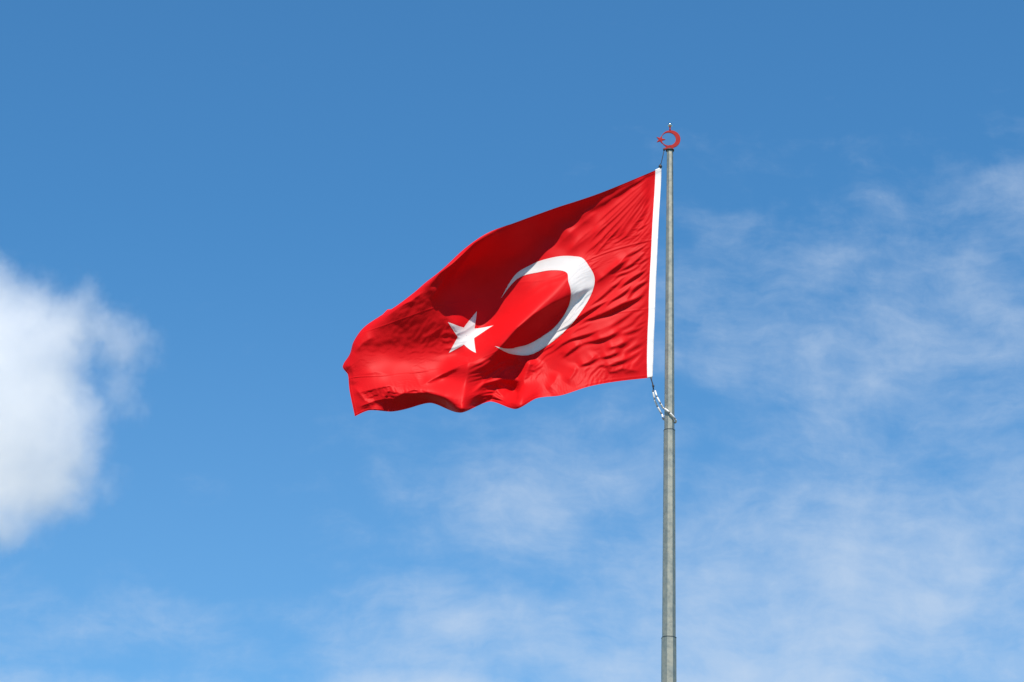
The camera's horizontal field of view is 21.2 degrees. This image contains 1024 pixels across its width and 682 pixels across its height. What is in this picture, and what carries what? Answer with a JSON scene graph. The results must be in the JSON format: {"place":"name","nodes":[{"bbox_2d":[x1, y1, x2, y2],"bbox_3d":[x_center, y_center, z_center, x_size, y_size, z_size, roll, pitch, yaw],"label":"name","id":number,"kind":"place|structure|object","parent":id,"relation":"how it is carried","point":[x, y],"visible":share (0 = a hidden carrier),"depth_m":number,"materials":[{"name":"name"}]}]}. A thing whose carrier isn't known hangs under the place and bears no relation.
{"place":"outdoors","nodes":[
{"label":"outdoors","id":0,"kind":"place"},
{"bbox_2d":[0,0,1023,681],"label":"sky","id":1,"kind":"structure","parent":0,"point":[206,205],"materials":[{"name":"blue"}]},
{"bbox_3d":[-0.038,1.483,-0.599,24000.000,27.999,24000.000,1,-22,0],"label":"ground","id":2,"kind":"structure","parent":0,"visible":0},
{"bbox_2d":[657,123,679,681],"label":"flagpole","id":3,"kind":"object","parent":2,"relation":"on","point":[668,655],"visible":1,"depth_m":38.09,"materials":[{"name":"metal"}]},
{"bbox_2d":[650,377,676,422],"bbox_3d":[2.136,0.830,38.514,0.384,0.672,0.220,1,-22,0],"label":"retaining loop","id":4,"kind":"object","parent":3,"relation":"attached to","point":[671,414],"visible":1,"depth_m":38.49,"materials":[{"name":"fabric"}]},
{"bbox_3d":[2.203,-2.699,39.923,0.077,0.261,0.043,1,-22,0],"label":"halyard","id":5,"kind":"object","parent":3,"relation":"attached to","visible":0},
{"bbox_2d":[343,164,661,415],"bbox_3d":[-0.143,-0.788,39.050,4.500,4.061,0.946,-2,-22,8],"label":"flag","id":6,"kind":"object","parent":5,"relation":"hanging from","point":[558,301],"visible":1,"depth_m":38.91,"materials":[{"name":"fabric"}]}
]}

